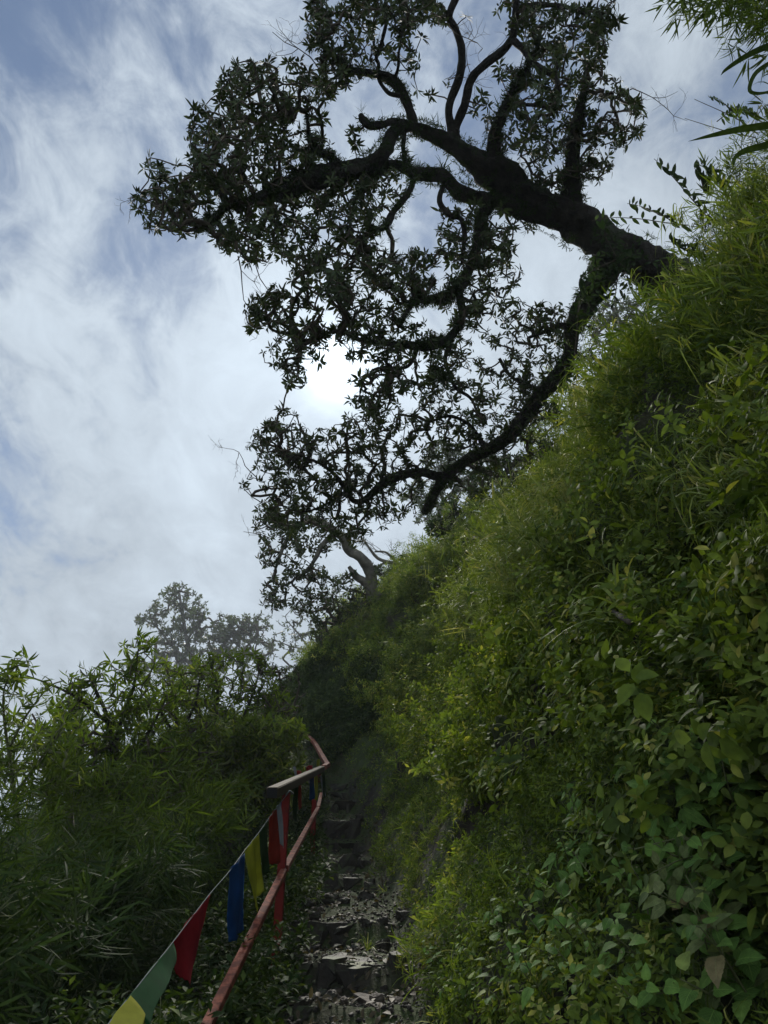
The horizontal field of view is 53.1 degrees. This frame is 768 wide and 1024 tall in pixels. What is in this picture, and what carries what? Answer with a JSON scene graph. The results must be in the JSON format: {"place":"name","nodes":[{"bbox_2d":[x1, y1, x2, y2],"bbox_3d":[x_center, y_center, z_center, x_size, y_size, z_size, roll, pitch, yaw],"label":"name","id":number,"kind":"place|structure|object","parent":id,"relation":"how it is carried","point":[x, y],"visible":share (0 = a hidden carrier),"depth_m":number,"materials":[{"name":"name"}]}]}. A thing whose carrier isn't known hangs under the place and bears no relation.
{"place":"outdoors","nodes":[
{"label":"outdoors","id":0,"kind":"place"},
{"bbox_2d":[0,306,767,1023],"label":"hillside","id":1,"kind":"structure","parent":0,"point":[370,982],"depth_m":4.18,"materials":[{"name":"soil"}]},
{"bbox_2d":[0,645,94,831],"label":"willow leaf shrub","id":2,"kind":"object","parent":1,"relation":"on","point":[65,721],"visible":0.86,"depth_m":5.01,"materials":[{"name":"plant"}]},
{"bbox_2d":[0,732,96,917],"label":"bamboo","id":3,"kind":"object","parent":1,"relation":"on","point":[14,813],"visible":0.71,"depth_m":4.56,"materials":[{"name":"plant"}]},
{"bbox_2d":[0,690,130,832],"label":"feathery shrub","id":4,"kind":"object","parent":1,"relation":"on","point":[57,705],"visible":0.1,"depth_m":7.35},
{"bbox_2d":[0,814,146,1023],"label":"bamboo","id":5,"kind":"object","parent":1,"relation":"on","point":[11,966],"visible":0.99,"depth_m":3.14,"materials":[{"name":"plant"}]},
{"bbox_2d":[0,686,162,1011],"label":"bank brush cover","id":6,"kind":"object","parent":1,"relation":"on","point":[127,742],"visible":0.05,"depth_m":10.11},
{"bbox_2d":[0,740,218,1021],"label":"bamboo","id":7,"kind":"object","parent":1,"relation":"on","point":[137,793],"visible":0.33,"depth_m":5.15,"materials":[{"name":"plant"}]},
{"bbox_2d":[26,626,198,825],"bbox_3d":[-2.394,2.063,6.929,1.546,1.472,2.527,6,-32,-10],"label":"willow leaf shrub","id":8,"kind":"object","parent":1,"relation":"on","point":[128,711],"visible":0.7,"depth_m":6.58,"materials":[{"name":"green plant"}]},
{"bbox_2d":[0,810,245,1023],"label":"bamboo","id":9,"kind":"object","parent":1,"relation":"on","point":[123,888],"visible":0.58,"depth_m":3.94,"materials":[{"name":"plant"}]},
{"bbox_2d":[0,681,268,1023],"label":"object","id":10,"kind":"object","parent":1,"relation":"on","point":[78,892],"visible":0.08,"depth_m":7.95,"materials":[{"name":"plant"}]},
{"bbox_2d":[0,710,300,1023],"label":"bank grass cover","id":11,"kind":"object","parent":1,"relation":"on","point":[114,985],"visible":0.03,"depth_m":6.60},
{"bbox_2d":[0,711,338,1023],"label":"bank herb cover","id":12,"kind":"object","parent":1,"relation":"on","point":[241,1002],"visible":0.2,"depth_m":3.81,"materials":[{"name":"plant"}]},
{"bbox_2d":[120,654,225,779],"bbox_3d":[-2.248,2.280,8.081,1.430,1.339,1.695,0,-31,0],"label":"leafy sapling","id":13,"kind":"object","parent":1,"relation":"on","point":[201,725],"visible":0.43,"depth_m":7.89,"materials":[{"name":"green plant"}]},
{"bbox_2d":[107,735,268,942],"bbox_3d":[-1.515,2.601,6.010,1.318,1.937,1.486,12,-33,-19],"label":"bamboo","id":14,"kind":"object","parent":1,"relation":"on","point":[233,823],"visible":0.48,"depth_m":6.12,"materials":[{"name":"plant"}]},
{"bbox_2d":[121,581,275,715],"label":"misty tree","id":15,"kind":"object","parent":1,"relation":"on","point":[228,633],"visible":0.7,"depth_m":71.55,"materials":[{"name":"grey plant"}]},
{"bbox_2d":[131,645,297,786],"bbox_3d":[-2.122,2.606,9.666,1.923,1.703,3.337,11,-33,-18],"label":"arching shrub","id":16,"kind":"object","parent":1,"relation":"on","point":[252,691],"visible":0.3,"depth_m":9.36,"materials":[{"name":"green plant"}]},
{"bbox_2d":[167,710,310,833],"bbox_3d":[-1.599,2.869,8.566,1.597,1.370,1.982,10,-32,-15],"label":"bright leaf shrub","id":17,"kind":"object","parent":1,"relation":"on","point":[253,746],"visible":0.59,"depth_m":8.32,"materials":[{"name":"green plant"}]},
{"bbox_2d":[201,734,329,1023],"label":"handrail","id":18,"kind":"object","parent":1,"relation":"on","point":[276,892],"visible":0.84,"depth_m":3.88,"materials":[{"name":"red paint"}]},
{"bbox_2d":[108,759,326,1023],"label":"prayer flag string","id":19,"kind":"object","parent":18,"relation":"attached to","point":[139,1005],"visible":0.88,"depth_m":3.00,"materials":[{"name":"fabric"}]},
{"bbox_2d":[250,662,307,742],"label":"leaf bush","id":20,"kind":"object","parent":1,"relation":"on","point":[283,670],"visible":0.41,"depth_m":11.48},
{"bbox_2d":[268,606,325,678],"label":"misty tree","id":21,"kind":"object","parent":1,"relation":"on","point":[290,646],"visible":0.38,"depth_m":65.79,"materials":[{"name":"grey plant"}]},
{"bbox_2d":[290,920,328,947],"bbox_3d":[-0.434,2.510,4.508,0.248,0.206,0.283,3,-32,-2],"label":"step stone","id":22,"kind":"object","parent":1,"relation":"on","point":[320,930],"visible":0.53,"depth_m":4.43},
{"bbox_2d":[251,501,411,646],"bbox_3d":[-1.179,1.403,15.322,4.041,2.954,2.995,20,-36,-30],"label":"crooked tree","id":23,"kind":"object","parent":1,"relation":"on","point":[369,568],"visible":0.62,"depth_m":15.08,"materials":[{"name":"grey plant"}]},
{"bbox_2d":[321,952,347,974],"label":"step slab","id":24,"kind":"structure","parent":1,"relation":"on","point":[333,959],"depth_m":3.58,"materials":[{"name":"stone"}]},
{"bbox_2d":[316,962,356,988],"bbox_3d":[-0.212,2.213,3.639,0.221,0.147,0.285,5,-30,0],"label":"step stone","id":25,"kind":"object","parent":1,"relation":"on","point":[325,977],"visible":0.42,"depth_m":3.53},
{"bbox_2d":[322,820,350,837],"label":"step block","id":26,"kind":"structure","parent":1,"relation":"on","point":[341,826],"depth_m":7.77,"materials":[{"name":"stone"}]},
{"bbox_2d":[259,637,414,772],"bbox_3d":[-1.657,4.694,16.057,2.115,4.153,12.761,7,-32,-11],"label":"bush","id":27,"kind":"object","parent":1,"relation":"on","point":[327,700],"visible":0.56,"depth_m":11.45,"materials":[{"name":"plant"}]},
{"bbox_2d":[326,922,351,945],"bbox_3d":[-0.203,2.522,4.535,0.239,0.196,0.335,-5,-27,5],"label":"step stone","id":28,"kind":"object","parent":1,"relation":"on","point":[336,939],"visible":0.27,"depth_m":4.42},
{"bbox_2d":[335,970,352,989],"bbox_3d":[-0.154,2.219,3.610,0.214,0.118,0.256,3,-31,-5],"label":"step boulder","id":29,"kind":"object","parent":1,"relation":"on","point":[344,979],"visible":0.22,"depth_m":3.52,"materials":[{"name":"stone"}]},
{"bbox_2d":[344,956,377,981],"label":"step slab","id":30,"kind":"structure","parent":29,"relation":"on","point":[359,970],"depth_m":3.56,"materials":[{"name":"stone"}]},
{"bbox_2d":[338,854,360,868],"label":"step slab","id":31,"kind":"structure","parent":1,"relation":"on","point":[345,860],"depth_m":6.64,"materials":[{"name":"stone"}]},
{"bbox_2d":[344,819,360,838],"bbox_3d":[-0.320,3.272,7.836,0.187,0.242,0.225,-5,-31,3],"label":"step stone","id":32,"kind":"object","parent":1,"relation":"on","point":[353,830],"visible":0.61,"depth_m":7.76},
{"bbox_2d":[274,746,452,1023],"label":"gravel","id":33,"kind":"structure","parent":1,"relation":"on","point":[291,1019],"depth_m":4.09,"materials":[{"name":"stone"}]},
{"bbox_2d":[353,992,384,1012],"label":"step slab","id":34,"kind":"structure","parent":1,"relation":"on","point":[363,998],"depth_m":3.22,"materials":[{"name":"grey stone"}]},
{"bbox_2d":[355,535,404,566],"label":"dead branch","id":35,"kind":"object","parent":1,"relation":"on","point":[375,555],"visible":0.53,"depth_m":16.48,"materials":[{"name":"wood"}]},
{"bbox_2d":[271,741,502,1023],"bbox_3d":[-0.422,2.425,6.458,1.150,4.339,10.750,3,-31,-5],"label":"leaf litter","id":36,"kind":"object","parent":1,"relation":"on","point":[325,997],"visible":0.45,"depth_m":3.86,"materials":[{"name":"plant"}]},
{"bbox_2d":[387,951,403,973],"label":"step block","id":37,"kind":"structure","parent":1,"relation":"on","point":[392,956],"depth_m":3.57,"materials":[{"name":"stone"}]},
{"bbox_2d":[290,514,504,702],"bbox_3d":[0.847,3.670,17.103,5.935,6.512,18.318,8,-32,-12],"label":"spur grass cover","id":38,"kind":"object","parent":1,"relation":"on","point":[389,608],"visible":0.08,"depth_m":12.56,"materials":[{"name":"green plant"}]},
{"bbox_2d":[115,0,701,561],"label":"leaning tree","id":39,"kind":"object","parent":1,"relation":"on","point":[517,194],"visible":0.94,"depth_m":7.19,"materials":[{"name":"green plant"}]},
{"bbox_2d":[550,218,659,388],"bbox_3d":[2.046,-2.011,7.414,1.264,1.535,0.628,-20,-36,30],"label":"climbing vine","id":40,"kind":"object","parent":39,"relation":"attached to","point":[622,259],"visible":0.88,"depth_m":7.41,"materials":[{"name":"plant"}]},
{"bbox_2d":[288,433,569,687],"bbox_3d":[0.766,3.395,17.082,5.878,6.678,18.418,8,-32,-12],"label":"spur leaf cover","id":41,"kind":"object","parent":1,"relation":"on","point":[377,633],"visible":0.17,"depth_m":12.45,"materials":[{"name":"plant"}]},
{"bbox_2d":[397,437,524,533],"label":"misty tree","id":42,"kind":"object","parent":1,"relation":"on","point":[437,469],"visible":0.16,"depth_m":49.75,"materials":[{"name":"plant"}]},
{"bbox_2d":[423,432,559,540],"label":"crest shrub","id":43,"kind":"object","parent":1,"relation":"on","point":[431,525],"visible":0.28,"depth_m":13.58,"materials":[{"name":"plant"}]},
{"bbox_2d":[468,971,515,1023],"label":"broadleaf plant","id":44,"kind":"object","parent":1,"relation":"on","point":[486,1000],"visible":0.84,"depth_m":2.23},
{"bbox_2d":[484,898,522,976],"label":"broadleaf plant","id":45,"kind":"object","parent":1,"relation":"on","point":[495,936],"visible":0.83,"depth_m":2.44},
{"bbox_2d":[279,81,767,672],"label":"hanging grass cover","id":46,"kind":"object","parent":1,"relation":"on","point":[497,575],"visible":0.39,"depth_m":5.19,"materials":[{"name":"plant"}]},
{"bbox_2d":[329,250,737,807],"bbox_3d":[1.974,0.378,8.826,4.636,7.003,8.352,4,-31,-7],"label":"leafy herb cover","id":47,"kind":"object","parent":1,"relation":"on","point":[453,748],"visible":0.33,"depth_m":5.52,"materials":[{"name":"plant"}]},
{"bbox_2d":[300,95,767,652],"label":"dwarf bamboo cover","id":48,"kind":"object","parent":1,"relation":"on","point":[746,319],"visible":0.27,"depth_m":4.18,"materials":[{"name":"plant"}]},
{"bbox_2d":[489,606,578,649],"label":"grass tuft","id":49,"kind":"object","parent":1,"relation":"on","point":[532,622],"visible":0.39,"depth_m":4.02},
{"bbox_2d":[511,947,563,1019],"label":"broadleaf plant","id":50,"kind":"object","parent":1,"relation":"on","point":[527,992],"visible":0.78,"depth_m":2.00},
{"bbox_2d":[529,877,563,930],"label":"broadleaf plant","id":51,"kind":"object","parent":1,"relation":"on","point":[538,895],"visible":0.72,"depth_m":2.44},
{"bbox_2d":[329,301,767,1023],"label":"mossy grass cover","id":52,"kind":"object","parent":1,"relation":"on","point":[435,915],"visible":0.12,"depth_m":3.12,"materials":[{"name":"plant"}]},
{"bbox_2d":[335,339,767,1023],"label":"herb cover","id":53,"kind":"object","parent":1,"relation":"on","point":[537,1009],"visible":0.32,"depth_m":2.57,"materials":[{"name":"plant"}]},
{"bbox_2d":[503,617,599,766],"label":"grass tuft","id":54,"kind":"object","parent":1,"relation":"on","point":[555,690],"visible":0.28,"depth_m":3.28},
{"bbox_2d":[523,871,601,935],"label":"broadleaf plant","id":55,"kind":"object","parent":1,"relation":"on","point":[574,906],"visible":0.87,"depth_m":2.27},
{"bbox_2d":[540,837,604,877],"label":"lobed plant","id":56,"kind":"object","parent":1,"relation":"on","point":[585,848],"visible":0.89,"depth_m":2.42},
{"bbox_2d":[519,335,625,452],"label":"crest shrub","id":57,"kind":"object","parent":1,"relation":"on","point":[593,357],"visible":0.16,"depth_m":10.46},
{"bbox_2d":[556,870,589,923],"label":"broadleaf plant","id":58,"kind":"object","parent":1,"relation":"on","point":[563,875],"visible":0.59,"depth_m":2.38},
{"bbox_2d":[547,907,599,968],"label":"broadleaf plant","id":59,"kind":"object","parent":1,"relation":"on","point":[560,922],"visible":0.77,"depth_m":2.01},
{"bbox_2d":[545,941,609,1023],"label":"broadleaf plant","id":60,"kind":"object","parent":1,"relation":"on","point":[553,950],"visible":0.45,"depth_m":1.97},
{"bbox_2d":[561,783,603,836],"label":"broadleaf plant","id":61,"kind":"object","parent":1,"relation":"on","point":[577,804],"visible":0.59,"depth_m":2.46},
{"bbox_2d":[562,847,610,918],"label":"broadleaf plant","id":62,"kind":"object","parent":1,"relation":"on","point":[598,906],"visible":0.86,"depth_m":2.21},
{"bbox_2d":[501,554,686,688],"bbox_3d":[0.899,0.411,3.111,0.792,0.582,0.546,7,-32,-11],"label":"grass tuft","id":63,"kind":"object","parent":1,"relation":"on","point":[615,582],"visible":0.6,"depth_m":3.09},
{"bbox_2d":[567,913,622,979],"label":"broadleaf plant","id":64,"kind":"object","parent":1,"relation":"on","point":[583,925],"visible":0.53,"depth_m":1.98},
{"bbox_2d":[569,963,622,1018],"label":"broadleaf plant","id":65,"kind":"object","parent":1,"relation":"on","point":[572,969],"visible":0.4,"depth_m":1.84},
{"bbox_2d":[448,178,767,935],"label":"herb cover","id":66,"kind":"object","parent":1,"relation":"on","point":[738,745],"visible":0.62,"depth_m":2.50,"materials":[{"name":"plant"}]},
{"bbox_2d":[535,533,681,603],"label":"grass tuft","id":67,"kind":"object","parent":1,"relation":"on","point":[604,555],"visible":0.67,"depth_m":3.87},
{"bbox_2d":[586,295,647,348],"bbox_3d":[8.854,-6.401,28.523,2.451,4.170,4.885,-11,-33,18],"label":"misty tree","id":68,"kind":"object","parent":1,"relation":"on","point":[621,310],"visible":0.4,"depth_m":27.84,"materials":[{"name":"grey plant"}]},
{"bbox_2d":[592,913,643,994],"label":"broadleaf plant","id":69,"kind":"object","parent":1,"relation":"on","point":[605,924],"visible":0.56,"depth_m":1.84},
{"bbox_2d":[587,956,660,1023],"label":"lobed plant","id":70,"kind":"object","parent":1,"relation":"on","point":[626,968],"visible":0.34,"depth_m":1.77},
{"bbox_2d":[579,483,678,568],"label":"grass tuft","id":71,"kind":"object","parent":1,"relation":"on","point":[626,515],"visible":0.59,"depth_m":3.67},
{"bbox_2d":[601,868,661,939],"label":"broadleaf plant","id":72,"kind":"object","parent":1,"relation":"on","point":[624,908],"visible":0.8,"depth_m":2.02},
{"bbox_2d":[601,918,662,986],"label":"broadleaf plant","id":73,"kind":"object","parent":1,"relation":"on","point":[637,939],"visible":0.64,"depth_m":1.78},
{"bbox_2d":[622,835,649,892],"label":"broadleaf plant","id":74,"kind":"object","parent":1,"relation":"on","point":[632,845],"visible":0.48,"depth_m":2.09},
{"bbox_2d":[605,843,668,914],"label":"broadleaf plant","id":75,"kind":"object","parent":1,"relation":"on","point":[614,861],"visible":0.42,"depth_m":2.04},
{"bbox_2d":[597,964,694,1023],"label":"broadleaf plant","id":76,"kind":"object","parent":1,"relation":"on","point":[633,998],"visible":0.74,"depth_m":1.69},
{"bbox_2d":[626,876,675,935],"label":"broadleaf plant","id":77,"kind":"object","parent":1,"relation":"on","point":[643,917],"visible":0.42,"depth_m":1.95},
{"bbox_2d":[627,854,682,946],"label":"broadleaf plant","id":78,"kind":"object","parent":1,"relation":"on","point":[640,886],"visible":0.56,"depth_m":1.96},
{"bbox_2d":[626,769,712,830],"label":"lobed plant","id":79,"kind":"object","parent":1,"relation":"on","point":[688,813],"visible":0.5,"depth_m":1.97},
{"bbox_2d":[607,398,731,485],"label":"grass tuft","id":80,"kind":"object","parent":1,"relation":"on","point":[660,448],"visible":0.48,"depth_m":3.78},
{"bbox_2d":[579,95,760,303],"bbox_3d":[2.083,-2.338,5.733,0.494,1.109,1.481,26,-40,-36],"label":"pinnate shrub","id":81,"kind":"object","parent":1,"relation":"on","point":[674,175],"visible":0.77,"depth_m":5.61,"materials":[{"name":"plant"}]},
{"bbox_2d":[639,868,702,915],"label":"broadleaf plant","id":82,"kind":"object","parent":1,"relation":"on","point":[663,898],"visible":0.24,"depth_m":1.92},
{"bbox_2d":[649,827,702,886],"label":"broadleaf plant","id":83,"kind":"object","parent":1,"relation":"on","point":[672,834],"visible":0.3,"depth_m":1.94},
{"bbox_2d":[621,810,732,878],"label":"broadleaf plant","id":84,"kind":"object","parent":1,"relation":"on","point":[651,831],"visible":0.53,"depth_m":1.92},
{"bbox_2d":[637,955,722,1023],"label":"broadleaf plant","id":85,"kind":"object","parent":1,"relation":"on","point":[647,994],"visible":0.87,"depth_m":1.66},
{"bbox_2d":[658,727,701,794],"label":"broadleaf plant","id":86,"kind":"object","parent":1,"relation":"on","point":[697,745],"visible":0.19,"depth_m":2.06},
{"bbox_2d":[643,837,725,892],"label":"nettle plant","id":87,"kind":"object","parent":1,"relation":"on","point":[661,870],"visible":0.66,"depth_m":1.85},
{"bbox_2d":[638,880,742,965],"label":"leafy plant","id":88,"kind":"object","parent":1,"relation":"on","point":[657,904],"visible":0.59,"depth_m":1.76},
{"bbox_2d":[666,864,727,910],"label":"nettle plant","id":89,"kind":"object","parent":1,"relation":"on","point":[675,881],"visible":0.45,"depth_m":1.85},
{"bbox_2d":[675,892,729,993],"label":"broadleaf plant","id":90,"kind":"object","parent":1,"relation":"on","point":[681,931],"visible":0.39,"depth_m":1.73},
{"bbox_2d":[646,838,760,933],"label":"broadleaf plant","id":91,"kind":"object","parent":1,"relation":"on","point":[668,847],"visible":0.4,"depth_m":1.88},
{"bbox_2d":[671,892,737,978],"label":"leafy plant","id":92,"kind":"object","parent":1,"relation":"on","point":[683,919],"visible":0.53,"depth_m":1.71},
{"bbox_2d":[645,0,767,47],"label":"bamboo","id":93,"kind":"object","parent":1,"relation":"on","point":[727,12],"visible":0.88,"depth_m":4.57,"materials":[{"name":"plant"}]},
{"bbox_2d":[673,741,742,782],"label":"broadleaf plant","id":94,"kind":"object","parent":1,"relation":"on","point":[691,766],"visible":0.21,"depth_m":1.96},
{"bbox_2d":[677,832,743,901],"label":"broadleaf plant","id":95,"kind":"object","parent":1,"relation":"on","point":[713,855],"visible":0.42,"depth_m":1.82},
{"bbox_2d":[680,886,746,975],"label":"broadleaf plant","id":96,"kind":"object","parent":1,"relation":"on","point":[727,956],"visible":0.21,"depth_m":1.78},
{"bbox_2d":[699,771,734,804],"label":"broadleaf plant","id":97,"kind":"object","parent":1,"relation":"on","point":[712,793],"visible":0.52,"depth_m":1.89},
{"bbox_2d":[676,860,759,1002],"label":"broadleaf plant","id":98,"kind":"object","parent":1,"relation":"on","point":[739,921],"visible":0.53,"depth_m":1.71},
{"bbox_2d":[669,821,767,924],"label":"broadleaf plant","id":99,"kind":"object","parent":1,"relation":"on","point":[693,841],"visible":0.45,"depth_m":1.81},
{"bbox_2d":[675,951,762,1023],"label":"broadleaf plant","id":100,"kind":"object","parent":1,"relation":"on","point":[688,995],"visible":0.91,"depth_m":1.64,"materials":[{"name":"plant"}]},
{"bbox_2d":[677,101,767,294],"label":"bamboo","id":101,"kind":"object","parent":1,"relation":"on","point":[729,168],"visible":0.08,"depth_m":5.50,"materials":[{"name":"plant"}]},
{"bbox_2d":[682,887,767,1009],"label":"nettle plant","id":102,"kind":"object","parent":1,"relation":"on","point":[714,966],"visible":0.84,"depth_m":1.65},
{"bbox_2d":[685,917,767,1023],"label":"broadleaf plant","id":103,"kind":"object","parent":1,"relation":"on","point":[721,939],"visible":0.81,"depth_m":1.62,"materials":[{"name":"plant"}]},
{"bbox_2d":[691,121,767,140],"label":"reed blade","id":104,"kind":"object","parent":1,"relation":"on","point":[751,127],"visible":1,"depth_m":3.60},
{"bbox_2d":[699,725,767,836],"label":"broadleaf plant","id":105,"kind":"object","parent":1,"relation":"on","point":[717,784],"visible":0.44,"depth_m":1.88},
{"bbox_2d":[707,905,767,984],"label":"broadleaf plant","id":106,"kind":"object","parent":1,"relation":"on","point":[751,972],"visible":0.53,"depth_m":1.69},
{"bbox_2d":[714,0,767,86],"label":"bamboo","id":107,"kind":"object","parent":1,"relation":"on","point":[758,26],"visible":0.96,"depth_m":4.23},
{"bbox_2d":[721,43,767,74],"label":"reed blade","id":108,"kind":"object","parent":1,"relation":"on","point":[755,51],"visible":1,"depth_m":3.60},
{"bbox_2d":[729,742,767,783],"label":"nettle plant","id":109,"kind":"object","parent":1,"relation":"on","point":[752,768],"visible":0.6,"depth_m":1.83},
{"bbox_2d":[732,141,767,167],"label":"reed blade","id":110,"kind":"object","parent":1,"relation":"on","point":[755,147],"visible":1,"depth_m":3.60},
{"bbox_2d":[747,62,767,94],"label":"reed blade","id":111,"kind":"object","parent":1,"relation":"on","point":[754,75],"visible":1,"depth_m":3.60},
{"bbox_2d":[0,0,767,831],"label":"sky","id":112,"kind":"structure","parent":0,"point":[125,350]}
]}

